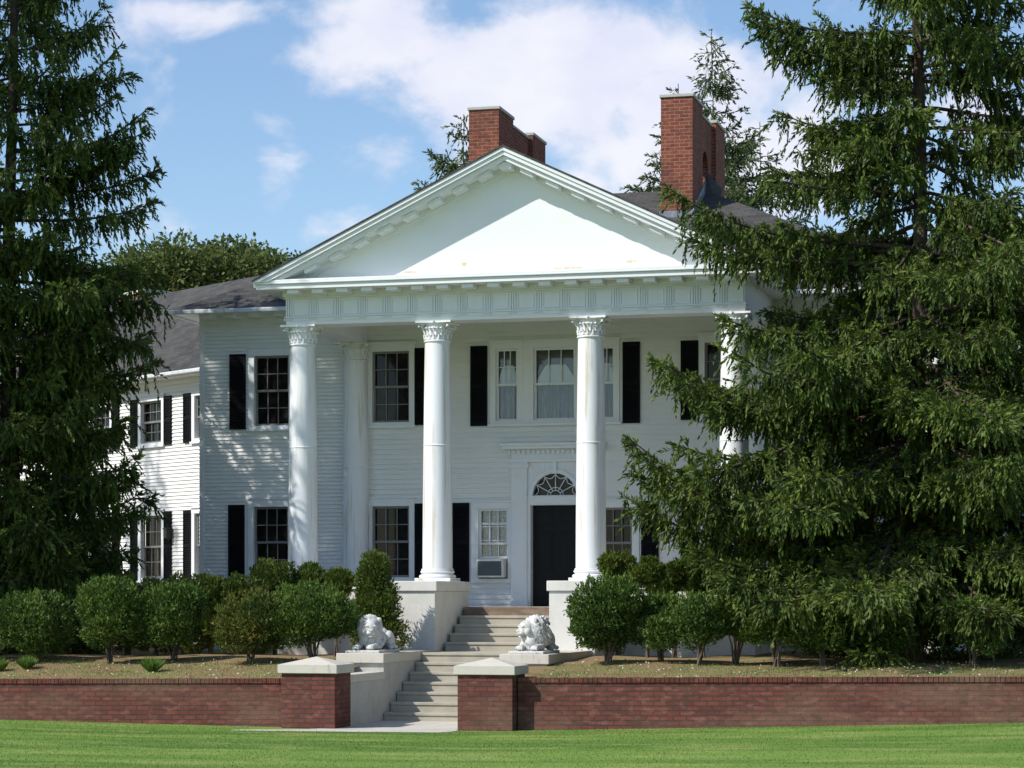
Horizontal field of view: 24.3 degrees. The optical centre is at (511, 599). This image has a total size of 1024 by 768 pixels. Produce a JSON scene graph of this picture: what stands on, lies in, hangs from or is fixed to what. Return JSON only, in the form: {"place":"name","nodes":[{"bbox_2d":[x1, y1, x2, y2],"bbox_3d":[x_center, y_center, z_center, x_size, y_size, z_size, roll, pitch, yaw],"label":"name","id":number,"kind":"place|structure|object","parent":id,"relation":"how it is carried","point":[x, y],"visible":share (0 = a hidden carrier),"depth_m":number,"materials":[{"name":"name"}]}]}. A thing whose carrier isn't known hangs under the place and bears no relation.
{"place":"outdoors","nodes":[
{"label":"outdoors","id":0,"kind":"place"},
{"bbox_2d":[0,644,357,678],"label":"terrace ground","id":1,"kind":"structure","parent":0,"point":[230,657],"depth_m":42.24,"materials":[{"name":"soil"}]},
{"bbox_2d":[0,657,10,670],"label":"grass tuft","id":2,"kind":"object","parent":1,"relation":"on","point":[3,665],"visible":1,"depth_m":41.93,"materials":[{"name":"green plant"}]},
{"bbox_2d":[15,654,37,668],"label":"grass tuft","id":3,"kind":"object","parent":1,"relation":"on","point":[29,662],"visible":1,"depth_m":42.02,"materials":[{"name":"green plant"}]},
{"bbox_2d":[0,574,61,653],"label":"evergreen bush","id":4,"kind":"object","parent":1,"relation":"on","point":[13,650],"visible":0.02,"depth_m":46.16,"materials":[{"name":"green plant"}]},
{"bbox_2d":[0,587,78,659],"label":"shrub","id":5,"kind":"object","parent":1,"relation":"on","point":[34,622],"visible":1,"depth_m":42.84,"materials":[{"name":"green plant"}]},
{"bbox_2d":[0,33,81,606],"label":"spruce tree","id":6,"kind":"object","parent":1,"relation":"on","point":[12,585],"visible":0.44,"depth_m":45.61,"materials":[{"name":"green plant"}]},
{"bbox_2d":[43,574,105,654],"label":"evergreen bush","id":7,"kind":"object","parent":1,"relation":"on","point":[77,648],"visible":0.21,"depth_m":45.95,"materials":[{"name":"green plant"}]},
{"bbox_2d":[0,228,152,650],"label":"spruce tree","id":8,"kind":"object","parent":1,"relation":"on","point":[95,553],"visible":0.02,"depth_m":49.92,"materials":[{"name":"green plant"}]},
{"bbox_2d":[0,0,175,652],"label":"spruce tree","id":9,"kind":"object","parent":1,"relation":"on","point":[64,397],"visible":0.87,"depth_m":46.37,"materials":[{"name":"green plant"}]},
{"bbox_2d":[39,239,159,293],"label":"broadleaf tree","id":10,"kind":"object","parent":1,"relation":"on","point":[121,252],"visible":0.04,"depth_m":77.07,"materials":[{"name":"green plant"}]},
{"bbox_2d":[73,574,147,662],"bbox_3d":[-7.170,0.357,42.716,1.348,1.681,1.442,0,0,-22],"label":"shrub","id":11,"kind":"object","parent":1,"relation":"on","point":[108,605],"visible":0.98,"depth_m":42.38,"materials":[{"name":"green plant"}]},
{"bbox_2d":[110,573,148,654],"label":"cedar bush","id":12,"kind":"object","parent":1,"relation":"on","point":[120,647],"visible":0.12,"depth_m":45.79,"materials":[{"name":"green plant"}]},
{"bbox_2d":[137,656,166,671],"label":"grass tuft","id":13,"kind":"object","parent":1,"relation":"on","point":[150,664],"visible":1,"depth_m":41.22,"materials":[{"name":"green plant"}]},
{"bbox_2d":[125,575,180,655],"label":"cedar bush","id":14,"kind":"object","parent":1,"relation":"on","point":[146,581],"visible":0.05,"depth_m":45.70,"materials":[{"name":"green plant"}]},
{"bbox_2d":[133,579,208,660],"bbox_3d":[-6.145,0.393,42.872,1.555,1.526,1.578,0,0,15],"label":"shrub","id":15,"kind":"object","parent":1,"relation":"on","point":[174,616],"visible":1,"depth_m":42.48,"materials":[{"name":"green plant"}]},
{"bbox_2d":[157,570,212,654],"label":"cedar bush","id":16,"kind":"object","parent":1,"relation":"on","point":[185,647],"visible":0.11,"depth_m":45.50,"materials":[{"name":"green plant"}]},
{"bbox_2d":[115,226,306,291],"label":"broadleaf tree","id":17,"kind":"object","parent":1,"relation":"on","point":[204,264],"visible":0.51,"depth_m":70.28,"materials":[{"name":"green plant"}]},
{"bbox_2d":[189,572,234,653],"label":"cedar bush","id":18,"kind":"object","parent":1,"relation":"on","point":[208,582],"visible":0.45,"depth_m":45.20,"materials":[{"name":"green plant"}]},
{"bbox_2d":[210,571,270,654],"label":"cedar bush","id":19,"kind":"object","parent":1,"relation":"on","point":[239,581],"visible":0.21,"depth_m":45.13,"materials":[{"name":"green plant"}]},
{"bbox_2d":[211,587,288,663],"bbox_3d":[-4.577,0.469,41.910,1.530,1.434,1.381,0,0,15],"label":"shrub","id":20,"kind":"object","parent":1,"relation":"on","point":[245,622],"visible":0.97,"depth_m":41.58,"materials":[{"name":"green plant"}]},
{"bbox_2d":[249,557,297,654],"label":"cedar bush","id":21,"kind":"object","parent":1,"relation":"on","point":[273,574],"visible":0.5,"depth_m":45.52,"materials":[{"name":"green plant"}]},
{"bbox_2d":[289,560,325,655],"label":"cedar bush","id":22,"kind":"object","parent":1,"relation":"on","point":[311,570],"visible":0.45,"depth_m":45.46,"materials":[{"name":"green plant"}]},
{"bbox_2d":[262,578,363,657],"bbox_3d":[-3.512,0.379,41.898,1.799,1.545,1.616,0,0,15],"label":"shrub","id":23,"kind":"object","parent":1,"relation":"on","point":[322,612],"visible":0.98,"depth_m":41.58,"materials":[{"name":"green plant"}]},
{"bbox_2d":[320,566,355,655],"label":"cedar bush","id":24,"kind":"object","parent":1,"relation":"on","point":[341,578],"visible":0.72,"depth_m":45.23,"materials":[{"name":"green plant"}]},
{"bbox_2d":[347,548,412,649],"bbox_3d":[-2.480,0.081,43.785,1.393,2.084,1.415,0,0,15],"label":"columnar cedar","id":25,"kind":"object","parent":1,"relation":"on","point":[374,595],"visible":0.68,"depth_m":43.53,"materials":[{"name":"green plant"}]},
{"bbox_2d":[0,655,1021,678],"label":"fallen leaves","id":26,"kind":"object","parent":1,"relation":"on","point":[550,673],"visible":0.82,"depth_m":40.00,"materials":[{"name":"brown plant"}]},
{"bbox_2d":[0,658,1023,678],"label":"terrace grass","id":27,"kind":"structure","parent":1,"relation":"on","point":[616,667],"depth_m":39.43,"materials":[{"name":"green plant"}]},
{"bbox_2d":[235,721,457,731],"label":"footpath","id":28,"kind":"structure","parent":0,"point":[410,726],"depth_m":39.00,"materials":[{"name":"concrete"}]},
{"bbox_2d":[410,114,468,190],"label":"background spruce","id":29,"kind":"object","parent":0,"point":[448,168],"visible":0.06,"depth_m":65.79,"materials":[{"name":"green plant"}]},
{"bbox_2d":[0,719,1023,767],"bbox_3d":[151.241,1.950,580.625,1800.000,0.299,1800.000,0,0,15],"label":"lawn","id":30,"kind":"structure","parent":0,"point":[477,740],"depth_m":32.73,"materials":[{"name":"green plant"}]},
{"bbox_2d":[0,678,281,726],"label":"brick wall","id":31,"kind":"structure","parent":30,"relation":"on","point":[256,702],"depth_m":39.77,"materials":[{"name":"red brick"}]},
{"bbox_2d":[278,657,353,728],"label":"brick pier","id":32,"kind":"structure","parent":30,"relation":"on","point":[316,692],"depth_m":38.80,"materials":[{"name":"brick"}]},
{"bbox_2d":[336,649,439,725],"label":"cheek wall","id":33,"kind":"structure","parent":30,"relation":"on","point":[378,680],"depth_m":41.27,"materials":[{"name":"paint"}]},
{"bbox_2d":[345,614,399,652],"bbox_3d":[-2.436,0.589,42.016,0.664,0.682,1.210,0,0,15],"label":"lion statue","id":34,"kind":"object","parent":33,"relation":"on","point":[374,635],"visible":1,"depth_m":41.78,"materials":[{"name":"grey stone"}]},
{"bbox_2d":[384,607,548,721],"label":"staircase","id":35,"kind":"structure","parent":30,"relation":"on","point":[429,692],"depth_m":43.16,"materials":[{"name":"concrete"}]},
{"bbox_2d":[454,658,528,730],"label":"brick pier","id":36,"kind":"structure","parent":30,"relation":"on","point":[488,694],"depth_m":38.03,"materials":[{"name":"brick"}]},
{"bbox_2d":[500,650,591,665],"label":"cheek wall","id":37,"kind":"structure","parent":30,"relation":"on","point":[548,659],"depth_m":40.63,"materials":[{"name":"paint"}]},
{"bbox_2d":[508,614,559,653],"bbox_3d":[0.409,0.592,41.275,0.664,0.676,1.210,0,0,15],"label":"lion statue","id":38,"kind":"object","parent":37,"relation":"on","point":[535,634],"visible":1,"depth_m":40.99,"materials":[{"name":"grey stone"}]},
{"bbox_2d":[619,84,678,192],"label":"background spruce","id":39,"kind":"object","parent":30,"relation":"on","point":[656,164],"visible":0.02,"depth_m":71.68,"materials":[{"name":"green plant"}]},
{"bbox_2d":[636,29,806,225],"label":"background spruce","id":40,"kind":"object","parent":30,"relation":"on","point":[736,191],"visible":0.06,"depth_m":67.64,"materials":[{"name":"green plant"}]},
{"bbox_2d":[517,676,1023,729],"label":"brick wall","id":41,"kind":"structure","parent":30,"relation":"on","point":[567,703],"depth_m":37.16,"materials":[{"name":"red brick"}]},
{"bbox_2d":[734,122,816,226],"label":"background spruce","id":42,"kind":"object","parent":30,"relation":"on","point":[770,158],"visible":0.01,"depth_m":70.01,"materials":[{"name":"green plant"}]},
{"bbox_2d":[0,0,1023,545],"label":"sky","id":43,"kind":"structure","parent":0,"point":[293,124],"materials":[{"name":"blue"}]},
{"bbox_2d":[525,649,1023,677],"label":"terrace ground","id":44,"kind":"structure","parent":0,"point":[787,657],"depth_m":39.67,"materials":[{"name":"soil"}]},
{"bbox_2d":[0,93,1023,656],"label":"house","id":45,"kind":"structure","parent":44,"relation":"on","point":[434,391],"depth_m":49.30,"materials":[{"name":"white paint"}]},
{"bbox_2d":[89,400,113,450],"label":"window","id":46,"kind":"structure","parent":45,"relation":"in","point":[107,421],"depth_m":59.33,"materials":[{"name":"white paint"}]},
{"bbox_2d":[136,393,165,448],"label":"window","id":47,"kind":"structure","parent":45,"relation":"in","point":[153,426],"depth_m":57.65,"materials":[{"name":"white paint"}]},
{"bbox_2d":[137,509,164,582],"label":"window","id":48,"kind":"structure","parent":45,"relation":"in","point":[152,553],"depth_m":57.66,"materials":[{"name":"white paint"}]},
{"bbox_2d":[189,388,199,443],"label":"window","id":49,"kind":"structure","parent":45,"relation":"in","point":[195,421],"depth_m":55.99,"materials":[{"name":"white paint"}]},
{"bbox_2d":[189,507,199,577],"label":"window","id":50,"kind":"structure","parent":45,"relation":"in","point":[195,552],"depth_m":55.99,"materials":[{"name":"white paint"}]},
{"bbox_2d":[246,497,288,580],"bbox_3d":[-5.136,-1.260,50.850,1.103,1.832,0.197,0,0,15],"label":"window","id":51,"kind":"structure","parent":45,"relation":"in","point":[267,517],"depth_m":50.91,"materials":[{"name":"glass"}]},
{"bbox_2d":[246,346,290,431],"bbox_3d":[-5.122,-4.499,50.846,1.103,1.804,0.197,0,0,15],"label":"window","id":52,"kind":"structure","parent":45,"relation":"in","point":[268,366],"depth_m":50.90,"materials":[{"name":"glass"}]},
{"bbox_2d":[367,341,416,427],"bbox_3d":[-2.546,-4.521,50.175,1.139,1.812,0.197,0,0,15],"label":"window","id":53,"kind":"structure","parent":45,"relation":"in","point":[390,365],"depth_m":50.22,"materials":[{"name":"glass"}]},
{"bbox_2d":[369,497,416,580],"bbox_3d":[-2.546,-1.258,50.175,1.139,1.812,0.197,0,0,15],"label":"window","id":54,"kind":"structure","parent":45,"relation":"in","point":[391,519],"depth_m":50.22,"materials":[{"name":"glass"}]},
{"bbox_2d":[469,501,510,582],"bbox_3d":[-0.398,-1.204,49.767,0.890,1.708,0.480,0,0,15],"label":"window","id":55,"kind":"structure","parent":45,"relation":"in","point":[490,520],"depth_m":49.66,"materials":[{"name":"white paint"}]},
{"bbox_2d":[476,558,507,577],"bbox_3d":[-0.409,-0.665,49.515,0.635,0.410,0.374,0,0,15],"label":"air conditioner","id":56,"kind":"object","parent":45,"relation":"attached to","point":[491,567],"visible":1,"depth_m":49.36,"materials":[{"name":"grey"}]},
{"bbox_2d":[489,340,523,423],"bbox_3d":[-0.054,-4.508,49.729,0.748,1.772,0.580,0,0,15],"label":"window","id":57,"kind":"structure","parent":45,"relation":"in","point":[505,355],"depth_m":49.56,"materials":[{"name":"white paint"}]},
{"bbox_2d":[526,338,577,422],"bbox_3d":[0.933,-4.508,49.472,1.165,1.772,0.580,0,0,15],"label":"window","id":58,"kind":"structure","parent":45,"relation":"in","point":[552,363],"depth_m":49.36,"materials":[{"name":"white glass"}]},
{"bbox_2d":[533,505,575,604],"bbox_3d":[0.932,-0.920,49.439,1.030,2.080,0.124,0,0,15],"label":"door","id":59,"kind":"structure","parent":45,"relation":"in","point":[554,526],"depth_m":49.47,"materials":[{"name":"black paint"}]},
{"bbox_2d":[604,337,620,421],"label":"window","id":60,"kind":"structure","parent":45,"relation":"in","point":[611,344],"depth_m":48.99,"materials":[{"name":"white paint"}]},
{"bbox_2d":[606,499,640,562],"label":"window","id":61,"kind":"structure","parent":45,"relation":"in","point":[625,539],"depth_m":48.99,"materials":[{"name":"white paint"}]},
{"bbox_2d":[696,332,720,421],"bbox_3d":[4.328,-4.521,48.385,1.139,1.812,0.197,0,0,15],"label":"window","id":62,"kind":"structure","parent":45,"relation":"in","point":[706,351],"depth_m":48.46,"materials":[{"name":"white paint"}]},
{"bbox_2d":[845,495,882,531],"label":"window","id":63,"kind":"structure","parent":45,"relation":"in","point":[881,495],"depth_m":47.72,"materials":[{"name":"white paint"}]},
{"bbox_2d":[562,569,644,664],"bbox_3d":[1.590,0.315,40.617,1.396,1.712,1.393,0,0,15],"label":"shrub","id":64,"kind":"object","parent":44,"relation":"on","point":[601,615],"visible":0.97,"depth_m":40.34,"materials":[{"name":"green plant"}]},
{"bbox_2d":[596,548,641,655],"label":"cedar bush","id":65,"kind":"object","parent":44,"relation":"on","point":[620,563],"visible":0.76,"depth_m":43.84,"materials":[{"name":"green plant"}]},
{"bbox_2d":[633,554,665,657],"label":"cedar bush","id":66,"kind":"object","parent":44,"relation":"on","point":[648,572],"visible":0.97,"depth_m":43.71,"materials":[{"name":"green plant"}]},
{"bbox_2d":[623,588,685,660],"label":"shrub","id":67,"kind":"object","parent":44,"relation":"on","point":[653,618],"visible":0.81,"depth_m":40.36,"materials":[{"name":"green plant"}]},
{"bbox_2d":[655,557,689,657],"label":"cedar bush","id":68,"kind":"object","parent":44,"relation":"on","point":[674,578],"visible":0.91,"depth_m":43.56,"materials":[{"name":"green plant"}]},
{"bbox_2d":[680,555,716,657],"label":"cedar bush","id":69,"kind":"object","parent":44,"relation":"on","point":[695,583],"visible":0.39,"depth_m":43.44,"materials":[{"name":"green plant"}]},
{"bbox_2d":[669,588,728,665],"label":"shrub","id":70,"kind":"object","parent":44,"relation":"on","point":[697,620],"visible":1,"depth_m":39.71,"materials":[{"name":"green plant"}]},
{"bbox_2d":[717,560,742,658],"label":"cedar bush","id":71,"kind":"object","parent":44,"relation":"on","point":[734,635],"depth_m":43.43,"materials":[{"name":"green plant"}]},
{"bbox_2d":[713,588,763,663],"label":"shrub","id":72,"kind":"object","parent":44,"relation":"on","point":[729,615],"visible":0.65,"depth_m":39.90,"materials":[{"name":"green plant"}]},
{"bbox_2d":[741,588,803,666],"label":"shrub","id":73,"kind":"object","parent":44,"relation":"on","point":[783,637],"visible":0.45,"depth_m":39.64,"materials":[{"name":"green plant"}]},
{"bbox_2d":[613,0,1023,670],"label":"spruce tree","id":74,"kind":"object","parent":44,"relation":"on","point":[943,464],"visible":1,"depth_m":40.56,"materials":[{"name":"green plant"}]},
{"bbox_2d":[786,596,850,665],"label":"shrub","id":75,"kind":"object","parent":44,"relation":"on","point":[819,637],"visible":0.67,"depth_m":39.18,"materials":[{"name":"green plant"}]},
{"bbox_2d":[807,628,885,659],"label":"evergreen bush","id":76,"kind":"object","parent":44,"relation":"on","point":[829,655],"visible":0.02,"depth_m":42.70,"materials":[{"name":"green plant"}]},
{"bbox_2d":[845,591,918,662],"bbox_3d":[6.030,0.473,39.488,1.453,1.336,1.068,0,0,15],"label":"shrub","id":77,"kind":"object","parent":44,"relation":"on","point":[885,637],"visible":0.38,"depth_m":39.19,"materials":[{"name":"green plant"}]},
{"bbox_2d":[884,599,970,659],"bbox_3d":[7.312,0.429,42.558,1.965,1.553,1.885,0,0,-21],"label":"evergreen bush","id":78,"kind":"object","parent":44,"relation":"on","point":[935,653],"visible":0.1,"depth_m":42.12,"materials":[{"name":"green plant"}]},
{"bbox_2d":[936,594,1009,667],"bbox_3d":[7.554,0.532,38.946,1.212,1.290,1.207,0,0,15],"label":"shrub","id":79,"kind":"object","parent":44,"relation":"on","point":[980,643],"visible":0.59,"depth_m":38.76,"materials":[{"name":"green plant"}]},
{"bbox_2d":[936,597,1023,659],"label":"evergreen bush","id":80,"kind":"object","parent":44,"relation":"on","point":[1017,645],"visible":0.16,"depth_m":42.01,"materials":[{"name":"green plant"}]}
]}

